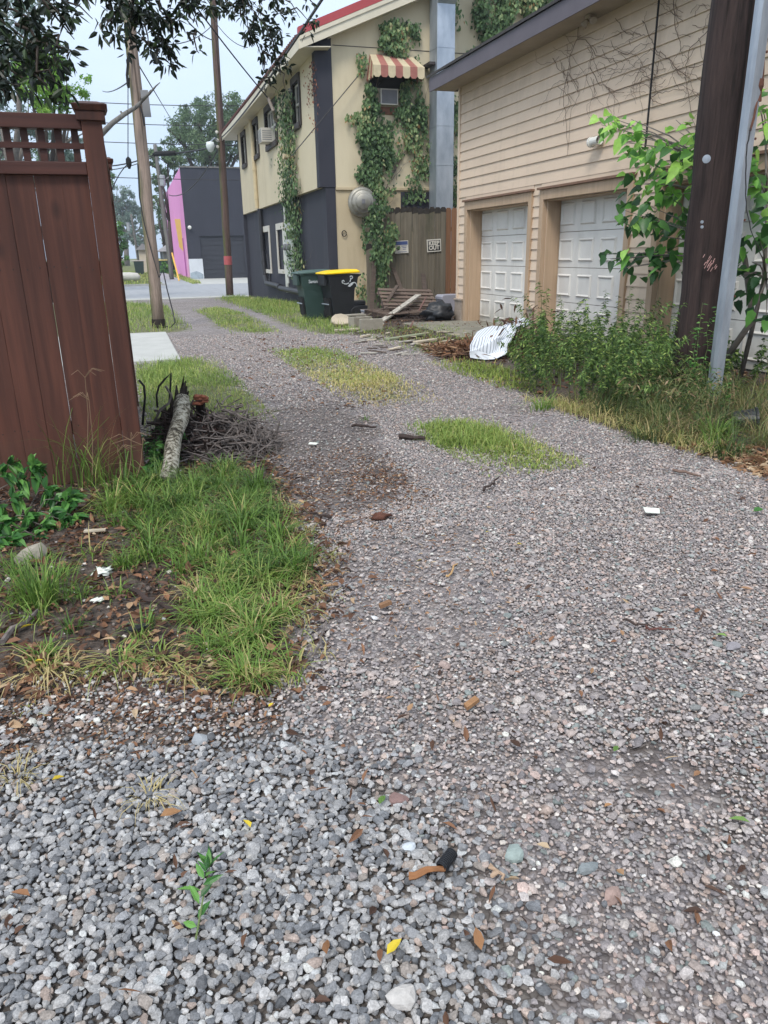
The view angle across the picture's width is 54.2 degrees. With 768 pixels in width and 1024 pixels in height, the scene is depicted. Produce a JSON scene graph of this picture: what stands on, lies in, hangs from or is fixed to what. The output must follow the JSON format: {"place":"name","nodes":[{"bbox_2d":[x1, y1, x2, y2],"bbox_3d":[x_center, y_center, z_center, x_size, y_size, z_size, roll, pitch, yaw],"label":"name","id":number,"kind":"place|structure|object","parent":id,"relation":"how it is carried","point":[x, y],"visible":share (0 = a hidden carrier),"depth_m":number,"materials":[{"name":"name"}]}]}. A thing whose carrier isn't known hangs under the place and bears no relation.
{"place":"outdoors","nodes":[
{"label":"outdoors","id":0,"kind":"place"},
{"bbox_2d":[58,332,179,365],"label":"concrete driveway","id":1,"kind":"structure","parent":0,"point":[149,345],"depth_m":11.04,"materials":[{"name":"concrete"}]},
{"bbox_2d":[103,283,248,298],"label":"street","id":2,"kind":"structure","parent":0,"point":[134,292],"depth_m":38.88,"materials":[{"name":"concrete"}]},
{"bbox_2d":[0,0,359,258],"label":"sky","id":3,"kind":"structure","parent":0,"point":[108,71],"materials":[{"name":"white"}]},
{"bbox_2d":[134,354,282,433],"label":"lawn grass","id":4,"kind":"structure","parent":0,"point":[209,380],"depth_m":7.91,"materials":[{"name":"plant"}]},
{"bbox_2d":[193,306,281,335],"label":"lane grass","id":5,"kind":"structure","parent":0,"point":[215,311],"depth_m":15.60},
{"bbox_2d":[134,330,515,417],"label":"lane gravel","id":6,"kind":"structure","parent":0,"point":[207,340],"depth_m":9.21,"materials":[{"name":"gravel"}]},
{"bbox_2d":[0,723,668,1023],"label":"fresh gravel","id":7,"kind":"structure","parent":0,"point":[309,960],"depth_m":1.57,"materials":[{"name":"gravel"}]},
{"bbox_2d":[178,845,223,939],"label":"seedling","id":8,"kind":"object","parent":7,"relation":"on","point":[207,860],"visible":1,"depth_m":1.55,"materials":[{"name":"green plant"}]},
{"bbox_2d":[409,866,445,880],"bbox_3d":[0.093,0.783,1.628,0.085,0.023,0.019,-5,20,-12],"label":"stick","id":9,"kind":"object","parent":7,"relation":"on","point":[419,873],"visible":1,"depth_m":1.62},
{"bbox_2d":[436,848,457,871],"bbox_3d":[0.138,0.770,1.658,0.028,0.028,0.052,12,23,32],"label":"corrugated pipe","id":10,"kind":"object","parent":7,"relation":"on","point":[448,857],"visible":1,"depth_m":1.65,"materials":[{"name":"black plastic"}]},
{"bbox_2d":[267,344,442,406],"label":"lane grass","id":11,"kind":"structure","parent":0,"point":[377,377],"depth_m":8.36,"materials":[{"name":"plant"}]},
{"bbox_2d":[0,258,767,1023],"bbox_3d":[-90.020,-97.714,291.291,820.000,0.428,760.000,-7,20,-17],"label":"ground","id":12,"kind":"structure","parent":0,"point":[194,320],"depth_m":2.30,"materials":[{"name":"gravel"}]},
{"bbox_2d":[0,746,60,800],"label":"grass tuft","id":13,"kind":"object","parent":12,"relation":"on","point":[18,761],"visible":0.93,"depth_m":1.99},
{"bbox_2d":[14,542,46,564],"bbox_3d":[-1.599,0.196,3.395,0.143,0.111,0.085,-7,20,-17],"label":"stone shard","id":14,"kind":"object","parent":12,"relation":"on","point":[35,547],"visible":0.61,"depth_m":3.38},
{"bbox_2d":[0,0,82,161],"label":"tree","id":15,"kind":"object","parent":12,"relation":"on","point":[19,106],"visible":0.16,"depth_m":34.66,"materials":[{"name":"plant"}]},
{"bbox_2d":[0,454,89,549],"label":"shrub","id":16,"kind":"object","parent":12,"relation":"on","point":[57,510],"visible":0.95,"depth_m":3.95,"materials":[{"name":"green plant"}]},
{"bbox_2d":[11,43,92,300],"bbox_3d":[-12.475,-12.900,29.217,2.820,9.574,2.365,-13,22,-31],"label":"tree","id":17,"kind":"object","parent":12,"relation":"on","point":[61,107],"visible":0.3,"depth_m":27.97,"materials":[{"name":"green plant"}]},
{"bbox_2d":[0,640,106,703],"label":"grass tuft","id":18,"kind":"object","parent":12,"relation":"on","point":[48,670],"visible":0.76,"depth_m":2.45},
{"bbox_2d":[0,541,109,618],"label":"grass tuft","id":19,"kind":"object","parent":12,"relation":"on","point":[49,591],"visible":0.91,"depth_m":2.98,"materials":[{"name":"plant"}]},
{"bbox_2d":[0,101,144,490],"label":"privacy fence","id":20,"kind":"object","parent":12,"relation":"on","point":[75,268],"visible":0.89,"depth_m":4.24,"materials":[{"name":"wood"}]},
{"bbox_2d":[22,406,152,492],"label":"tall grass","id":21,"kind":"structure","parent":12,"relation":"on","point":[96,469],"depth_m":4.45,"materials":[{"name":"plant"}]},
{"bbox_2d":[0,522,195,670],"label":"verge grass","id":22,"kind":"structure","parent":12,"relation":"on","point":[43,607],"depth_m":2.83,"materials":[{"name":"plant"}]},
{"bbox_2d":[70,368,149,478],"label":"seed heads","id":23,"kind":"object","parent":12,"relation":"on","point":[89,371],"visible":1,"depth_m":4.28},
{"bbox_2d":[92,184,141,265],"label":"tree","id":24,"kind":"object","parent":12,"relation":"on","point":[123,216],"visible":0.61,"depth_m":145.44,"materials":[{"name":"green plant"}]},
{"bbox_2d":[70,633,165,698],"bbox_3d":[-0.898,0.506,2.501,0.352,0.207,0.352,16,25,40],"label":"grass tuft","id":25,"kind":"object","parent":12,"relation":"on","point":[124,656],"visible":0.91,"depth_m":2.48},
{"bbox_2d":[97,539,154,570],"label":"grass tuft","id":26,"kind":"object","parent":12,"relation":"on","point":[120,559],"visible":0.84,"depth_m":3.31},
{"bbox_2d":[0,658,282,785],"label":"leaf litter","id":27,"kind":"object","parent":12,"relation":"on","point":[55,719],"visible":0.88,"depth_m":2.23,"materials":[{"name":"plant"}]},
{"bbox_2d":[124,18,165,327],"bbox_3d":[-4.345,-7.870,12.966,0.398,9.432,0.325,-7,20,-17],"label":"utility pole","id":28,"kind":"object","parent":12,"relation":"on","point":[138,93],"visible":0.8,"depth_m":13.56,"materials":[{"name":"brown wood"}]},
{"bbox_2d":[103,82,159,135],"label":"broken branch","id":29,"kind":"object","parent":28,"relation":"attached to","point":[112,123],"visible":0.94,"depth_m":12.86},
{"bbox_2d":[115,582,179,617],"bbox_3d":[-0.934,0.337,2.958,0.439,0.028,0.035,15,25,39],"label":"stick","id":30,"kind":"object","parent":12,"relation":"on","point":[161,603],"visible":0.93,"depth_m":2.94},
{"bbox_2d":[107,300,191,332],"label":"lawn grass","id":31,"kind":"structure","parent":12,"relation":"on","point":[137,312],"depth_m":16.47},
{"bbox_2d":[118,771,186,820],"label":"grass tuft","id":32,"kind":"object","parent":12,"relation":"on","point":[154,787],"visible":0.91,"depth_m":1.89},
{"bbox_2d":[0,0,319,111],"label":"oak tree","id":33,"kind":"object","parent":12,"relation":"on","point":[34,57],"visible":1,"depth_m":3.23,"materials":[{"name":"green plant"}]},
{"bbox_2d":[152,193,167,245],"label":"tree","id":34,"kind":"object","parent":12,"relation":"on","point":[159,216],"visible":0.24,"depth_m":86.17,"materials":[{"name":"green plant"}]},
{"bbox_2d":[153,144,173,278],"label":"utility pole","id":35,"kind":"object","parent":12,"relation":"on","point":[161,182],"visible":0.96,"depth_m":56.48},
{"bbox_2d":[141,420,187,474],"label":"weeds","id":36,"kind":"object","parent":12,"relation":"on","point":[157,452],"visible":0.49,"depth_m":4.87,"materials":[{"name":"green plant"}]},
{"bbox_2d":[148,139,186,269],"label":"tree","id":37,"kind":"object","parent":12,"relation":"on","point":[172,162],"visible":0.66,"depth_m":70.58,"materials":[{"name":"green plant"}]},
{"bbox_2d":[0,442,347,701],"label":"soil patch","id":38,"kind":"object","parent":12,"relation":"on","point":[175,672],"visible":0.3,"depth_m":3.04,"materials":[{"name":"soil"}]},
{"bbox_2d":[6,492,348,720],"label":"dry grass","id":39,"kind":"structure","parent":12,"relation":"on","point":[182,669],"depth_m":2.49,"materials":[{"name":"plant"}]},
{"bbox_2d":[155,376,208,482],"bbox_3d":[-1.341,-0.599,5.024,0.413,0.475,1.362,-7,20,-17],"label":"log","id":40,"kind":"object","parent":12,"relation":"on","point":[178,410],"visible":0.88,"depth_m":5.07,"materials":[{"name":"wood"}]},
{"bbox_2d":[0,448,393,734],"bbox_3d":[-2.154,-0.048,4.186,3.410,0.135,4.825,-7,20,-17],"label":"leaf litter","id":41,"kind":"object","parent":12,"relation":"on","point":[16,723],"visible":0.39,"depth_m":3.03,"materials":[{"name":"plant"}]},
{"bbox_2d":[141,394,262,463],"bbox_3d":[-1.378,-0.693,5.472,0.983,0.381,1.417,-7,20,-17],"label":"twig heap","id":42,"kind":"object","parent":12,"relation":"on","point":[191,447],"visible":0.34,"depth_m":5.25,"materials":[{"name":"wood"}]},
{"bbox_2d":[164,90,244,166],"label":"tree","id":43,"kind":"object","parent":12,"relation":"on","point":[189,134],"visible":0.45,"depth_m":75.79,"materials":[{"name":"green plant"}]},
{"bbox_2d":[0,684,412,806],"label":"fresh gravel","id":44,"kind":"structure","parent":12,"relation":"on","point":[132,775],"depth_m":2.06,"materials":[{"name":"gravel"}]},
{"bbox_2d":[166,166,246,278],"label":"workshop building","id":45,"kind":"structure","parent":12,"relation":"on","point":[196,225],"depth_m":56.73,"materials":[{"name":"grey paint"}]},
{"bbox_2d":[200,236,245,278],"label":"roller door","id":46,"kind":"structure","parent":45,"relation":"in","point":[212,249],"depth_m":57.54,"materials":[{"name":"metal"}]},
{"bbox_2d":[72,449,346,601],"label":"verge grass","id":47,"kind":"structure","parent":12,"relation":"on","point":[182,494],"depth_m":3.78,"materials":[{"name":"plant"}]},
{"bbox_2d":[206,0,233,295],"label":"utility pole","id":48,"kind":"object","parent":12,"relation":"on","point":[210,146],"visible":0.92,"depth_m":31.32,"materials":[{"name":"wood"}]},
{"bbox_2d":[179,395,294,467],"bbox_3d":[-1.127,-0.636,5.328,0.961,0.356,1.271,-7,20,-17],"label":"twig heap","id":49,"kind":"object","parent":12,"relation":"on","point":[256,447],"visible":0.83,"depth_m":5.15,"materials":[{"name":"wood"}]},
{"bbox_2d":[189,639,296,704],"bbox_3d":[-0.418,0.516,2.389,0.339,0.176,0.360,8,21,24],"label":"grass tuft","id":50,"kind":"object","parent":12,"relation":"on","point":[245,669],"visible":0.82,"depth_m":2.39,"materials":[{"name":"plant"}]},
{"bbox_2d":[153,547,333,690],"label":"verge grass","id":51,"kind":"structure","parent":12,"relation":"on","point":[229,604],"depth_m":2.77,"materials":[{"name":"plant"}]},
{"bbox_2d":[213,293,390,334],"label":"lawn grass","id":52,"kind":"structure","parent":12,"relation":"on","point":[272,305],"depth_m":18.17,"materials":[{"name":"plant"}]},
{"bbox_2d":[222,335,397,413],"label":"leaf litter","id":53,"kind":"object","parent":12,"relation":"on","point":[293,376],"visible":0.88,"depth_m":8.77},
{"bbox_2d":[291,269,329,318],"bbox_3d":[-1.467,-4.559,15.704,0.816,0.991,0.578,-8,20,-21],"label":"wheeled bin","id":54,"kind":"object","parent":12,"relation":"on","point":[310,297],"visible":0.63,"depth_m":15.49,"materials":[{"name":"green plastic"}]},
{"bbox_2d":[315,269,360,318],"bbox_3d":[-0.907,-4.428,15.299,0.816,0.991,0.578,-10,21,-25],"label":"wheeled bin","id":55,"kind":"object","parent":12,"relation":"on","point":[338,286],"visible":0.81,"depth_m":15.08,"materials":[{"name":"black plastic"}]},
{"bbox_2d":[253,444,467,533],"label":"leaf litter","id":56,"kind":"object","parent":12,"relation":"on","point":[350,493],"visible":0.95,"depth_m":4.50,"materials":[{"name":"plant"}]},
{"bbox_2d":[359,318,382,330],"bbox_3d":[-0.232,-3.320,13.280,0.390,0.190,0.190,-6,20,-13],"label":"cinder block","id":57,"kind":"object","parent":12,"relation":"on","point":[371,324],"depth_m":13.20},
{"bbox_2d":[0,331,750,772],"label":"verge grit","id":58,"kind":"object","parent":12,"relation":"on","point":[98,719],"visible":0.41,"depth_m":2.26,"materials":[{"name":"gravel"}]},
{"bbox_2d":[356,185,399,307],"bbox_3d":[-0.193,-6.094,18.448,1.079,3.774,3.103,-1,19,-1],"label":"ivy","id":59,"kind":"object","parent":12,"relation":"on","point":[379,210],"visible":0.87,"depth_m":17.25,"materials":[{"name":"green plant"}]},
{"bbox_2d":[220,0,538,304],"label":"two storey building","id":60,"kind":"structure","parent":12,"relation":"on","point":[337,201],"depth_m":19.00,"materials":[{"name":"beige paint"}]},
{"bbox_2d":[263,97,278,151],"bbox_3d":[-3.521,-12.151,23.603,0.200,1.290,2.057,-7,20,-17],"label":"window","id":61,"kind":"structure","parent":60,"relation":"in","point":[267,111],"depth_m":23.84,"materials":[{"name":"black glass"}]},
{"bbox_2d":[221,0,322,137],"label":"overhead line","id":62,"kind":"object","parent":60,"relation":"attached to","point":[297,36],"visible":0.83,"depth_m":13.18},
{"bbox_2d":[275,222,284,273],"bbox_3d":[-3.414,-8.787,25.027,0.140,1.585,1.252,-7,20,-17],"label":"window","id":63,"kind":"structure","parent":60,"relation":"in","point":[279,253],"depth_m":25.30,"materials":[{"name":"grey paint"}]},
{"bbox_2d":[271,88,308,279],"bbox_3d":[-2.844,-9.386,21.939,0.549,5.244,4.190,-7,20,-17],"label":"ivy","id":64,"kind":"object","parent":60,"relation":"attached to","point":[289,206],"visible":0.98,"depth_m":21.65,"materials":[{"name":"green plant"}]},
{"bbox_2d":[290,72,301,131],"bbox_3d":[-2.320,-10.970,20.132,0.200,1.290,1.068,-7,20,-17],"label":"window","id":65,"kind":"structure","parent":60,"relation":"in","point":[296,77],"depth_m":20.17,"materials":[{"name":"black glass"}]},
{"bbox_2d":[344,52,430,289],"bbox_3d":[0.154,-8.587,18.988,2.308,6.603,0.488,-7,20,-17],"label":"ivy","id":66,"kind":"object","parent":60,"relation":"attached to","point":[375,157],"visible":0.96,"depth_m":18.78,"materials":[{"name":"green plant"}]},
{"bbox_2d":[377,17,421,57],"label":"ivy","id":67,"kind":"object","parent":60,"relation":"attached to","point":[394,33],"visible":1,"depth_m":18.11,"materials":[{"name":"green plant"}]},
{"bbox_2d":[455,0,552,51],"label":"ivy","id":68,"kind":"object","parent":60,"relation":"attached to","point":[504,11],"visible":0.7,"depth_m":18.59,"materials":[{"name":"green plant"}]},
{"bbox_2d":[4,691,767,1023],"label":"leaf litter","id":69,"kind":"object","parent":12,"relation":"on","point":[466,933],"visible":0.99,"depth_m":1.64,"materials":[{"name":"plant"}]},
{"bbox_2d":[348,463,428,497],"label":"leaf litter","id":70,"kind":"object","parent":12,"relation":"on","point":[381,474],"visible":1,"depth_m":4.50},
{"bbox_2d":[364,308,426,320],"bbox_3d":[0.344,-4.162,15.705,1.200,0.136,1.090,-11,23,-24],"label":"pallet","id":71,"kind":"object","parent":12,"relation":"on","point":[379,312],"visible":0.44,"depth_m":15.39,"materials":[{"name":"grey wood"}]},
{"bbox_2d":[253,471,543,662],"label":"leaf litter","id":72,"kind":"object","parent":12,"relation":"on","point":[429,595],"visible":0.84,"depth_m":3.31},
{"bbox_2d":[385,983,417,1010],"bbox_3d":[0.032,0.884,1.370,0.058,0.028,0.054,2,19,8],"label":"stone","id":73,"kind":"object","parent":12,"relation":"on","point":[403,997],"visible":1,"depth_m":1.36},
{"bbox_2d":[377,288,435,317],"bbox_3d":[0.524,-4.494,16.124,1.200,0.136,1.090,-2,45,-12],"label":"pallet","id":74,"kind":"object","parent":12,"relation":"on","point":[403,293],"visible":0.64,"depth_m":16.16,"materials":[{"name":"brown wood"}]},
{"bbox_2d":[365,207,456,308],"bbox_3d":[1.202,-6.046,17.952,3.406,2.337,0.082,-7,20,-17],"label":"plank fence","id":75,"kind":"object","parent":12,"relation":"on","point":[418,228],"visible":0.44,"depth_m":17.76,"materials":[{"name":"wood"}]},
{"bbox_2d":[419,300,454,320],"bbox_3d":[1.061,-3.999,14.844,0.795,0.386,0.600,-7,20,-17],"label":"refuse sack","id":76,"kind":"object","parent":12,"relation":"on","point":[441,310],"visible":0.99,"depth_m":14.72,"materials":[{"name":"black plastic"}]},
{"bbox_2d":[412,332,489,361],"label":"leaf litter","id":77,"kind":"object","parent":12,"relation":"on","point":[456,353],"visible":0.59,"depth_m":9.73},
{"bbox_2d":[403,320,517,337],"bbox_3d":[1.597,-3.231,13.346,1.700,0.118,2.800,-7,20,-17],"label":"garage apron","id":78,"kind":"object","parent":12,"relation":"on","point":[461,325],"visible":0.35,"depth_m":13.56,"materials":[{"name":"concrete"}]},
{"bbox_2d":[403,412,590,477],"bbox_3d":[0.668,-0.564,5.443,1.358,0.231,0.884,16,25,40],"label":"lane grass","id":79,"kind":"structure","parent":12,"relation":"on","point":[468,430],"depth_m":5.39,"materials":[{"name":"plant"}]},
{"bbox_2d":[425,356,575,394],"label":"lawn grass","id":80,"kind":"structure","parent":12,"relation":"on","point":[490,371],"depth_m":8.27,"materials":[{"name":"plant"}]},
{"bbox_2d":[436,317,568,362],"bbox_3d":[1.779,-2.221,9.875,1.940,0.641,3.119,-7,20,-17],"label":"palm debris","id":81,"kind":"object","parent":12,"relation":"on","point":[506,355],"visible":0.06,"depth_m":9.70,"materials":[{"name":"brown plant"}]},
{"bbox_2d":[470,318,528,359],"bbox_3d":[1.484,-2.294,9.853,0.544,0.413,1.567,9,21,26],"label":"striped cloth","id":82,"kind":"object","parent":81,"relation":"on","point":[482,343],"visible":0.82,"depth_m":9.59,"materials":[{"name":"fabric"}]},
{"bbox_2d":[266,448,756,721],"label":"leaf litter","id":83,"kind":"object","parent":12,"relation":"on","point":[409,706],"visible":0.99,"depth_m":2.91,"materials":[{"name":"plant"}]},
{"bbox_2d":[504,844,523,863],"bbox_3d":[0.290,0.774,1.698,0.045,0.030,0.050,-7,20,-17],"label":"stone","id":84,"kind":"object","parent":12,"relation":"on","point":[514,853],"visible":1,"depth_m":1.69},
{"bbox_2d":[467,298,569,352],"bbox_3d":[1.820,-2.393,10.071,1.368,0.891,1.248,7,21,21],"label":"palm debris","id":85,"kind":"object","parent":12,"relation":"on","point":[507,319],"visible":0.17,"depth_m":9.96,"materials":[{"name":"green plant"}]},
{"bbox_2d":[353,317,767,474],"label":"leaf litter","id":86,"kind":"object","parent":12,"relation":"on","point":[541,392],"visible":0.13,"depth_m":8.68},
{"bbox_2d":[493,282,695,413],"bbox_3d":[1.943,-1.729,7.386,1.932,1.001,3.359,-7,20,-17],"label":"bush","id":87,"kind":"object","parent":12,"relation":"on","point":[627,350],"visible":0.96,"depth_m":6.98,"materials":[{"name":"green plant"}]},
{"bbox_2d":[426,0,767,374],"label":"garage","id":88,"kind":"structure","parent":12,"relation":"on","point":[536,203],"depth_m":10.76,"materials":[{"name":"wood"}]},
{"bbox_2d":[453,95,457,207],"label":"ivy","id":89,"kind":"object","parent":88,"relation":"attached to","point":[455,163],"visible":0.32,"depth_m":19.36,"materials":[{"name":"green plant"}]},
{"bbox_2d":[480,203,527,323],"bbox_3d":[2.215,-4.319,13.223,0.064,2.074,2.440,-7,20,-17],"label":"garage door","id":90,"kind":"structure","parent":88,"relation":"in","point":[506,278],"depth_m":13.41,"materials":[{"name":"white metal"}]},
{"bbox_2d":[555,189,626,344],"bbox_3d":[3.053,-3.494,10.798,0.064,2.074,2.210,-7,20,-17],"label":"garage door","id":91,"kind":"structure","parent":88,"relation":"in","point":[581,249],"depth_m":10.91,"materials":[{"name":"white metal"}]},
{"bbox_2d":[535,27,663,123],"bbox_3d":[2.731,-5.774,9.852,0.010,1.389,3.150,-7,20,-17],"label":"dead vine","id":92,"kind":"object","parent":88,"relation":"attached to","point":[598,71],"visible":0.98,"depth_m":9.70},
{"bbox_2d":[553,18,680,154],"bbox_3d":[2.862,-5.588,9.499,0.012,1.736,2.932,-7,20,-17],"label":"dead vine","id":93,"kind":"object","parent":88,"relation":"attached to","point":[594,74],"visible":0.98,"depth_m":9.79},
{"bbox_2d":[644,0,659,146],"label":"service cable","id":94,"kind":"object","parent":88,"relation":"attached to","point":[653,58],"visible":0.9,"depth_m":8.71,"materials":[{"name":"black rubber"}]},
{"bbox_2d":[613,0,709,121],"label":"dead vine","id":95,"kind":"object","parent":88,"relation":"attached to","point":[668,62],"visible":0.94,"depth_m":8.43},
{"bbox_2d":[669,170,767,374],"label":"garage door","id":96,"kind":"structure","parent":88,"relation":"in","point":[736,326],"depth_m":8.22,"materials":[{"name":"white metal"}]},
{"bbox_2d":[604,886,620,906],"bbox_3d":[0.480,0.809,1.580,0.045,0.033,0.032,-7,20,-17],"label":"stone","id":97,"kind":"object","parent":12,"relation":"on","point":[609,894],"visible":0.97,"depth_m":1.57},
{"bbox_2d":[512,391,735,458],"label":"dry grass","id":98,"kind":"structure","parent":12,"relation":"on","point":[571,406],"depth_m":5.83,"materials":[{"name":"plant"}]},
{"bbox_2d":[557,351,767,462],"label":"long grass","id":99,"kind":"structure","parent":12,"relation":"on","point":[663,417],"depth_m":5.64,"materials":[{"name":"plant"}]},
{"bbox_2d":[586,346,746,423],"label":"weeds","id":100,"kind":"object","parent":12,"relation":"on","point":[686,390],"visible":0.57,"depth_m":6.03,"materials":[{"name":"plant"}]},
{"bbox_2d":[580,327,767,389],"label":"weeds","id":101,"kind":"object","parent":12,"relation":"on","point":[731,362],"visible":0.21,"depth_m":7.43,"materials":[{"name":"green plant"}]},
{"bbox_2d":[589,88,767,382],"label":"sapling","id":102,"kind":"object","parent":12,"relation":"on","point":[662,198],"visible":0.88,"depth_m":7.81,"materials":[{"name":"green plant"}]},
{"bbox_2d":[651,303,733,410],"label":"weeds","id":103,"kind":"object","parent":12,"relation":"on","point":[694,364],"visible":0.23,"depth_m":6.50,"materials":[{"name":"green plant"}]},
{"bbox_2d":[670,0,764,387],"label":"utility pole","id":104,"kind":"object","parent":12,"relation":"on","point":[724,67],"visible":0.81,"depth_m":6.40,"materials":[{"name":"wood"}]},
{"bbox_2d":[675,438,767,480],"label":"leaf litter","id":105,"kind":"object","parent":12,"relation":"on","point":[746,460],"visible":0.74,"depth_m":4.74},
{"bbox_2d":[687,408,758,442],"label":"grass tuft","id":106,"kind":"object","parent":12,"relation":"on","point":[723,427],"visible":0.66,"depth_m":5.23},
{"bbox_2d":[706,0,767,397],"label":"pole guard","id":107,"kind":"object","parent":12,"relation":"on","point":[755,68],"visible":0.9,"depth_m":6.05,"materials":[{"name":"metal"}]},
{"bbox_2d":[730,407,759,430],"bbox_3d":[2.695,-0.686,5.609,0.178,0.198,0.200,4,20,13],"label":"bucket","id":108,"kind":"object","parent":12,"relation":"on","point":[751,411],"visible":0.51,"depth_m":5.54,"materials":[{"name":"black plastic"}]},
{"bbox_2d":[356,323,470,352],"bbox_3d":[0.692,-2.944,12.345,2.124,0.165,4.723,-7,20,-17],"label":"debris pile","id":109,"kind":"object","parent":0,"point":[412,332],"depth_m":12.43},
{"bbox_2d":[139,389,749,526],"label":"lane gravel","id":110,"kind":"structure","parent":0,"point":[406,447],"depth_m":5.02,"materials":[{"name":"gravel"}]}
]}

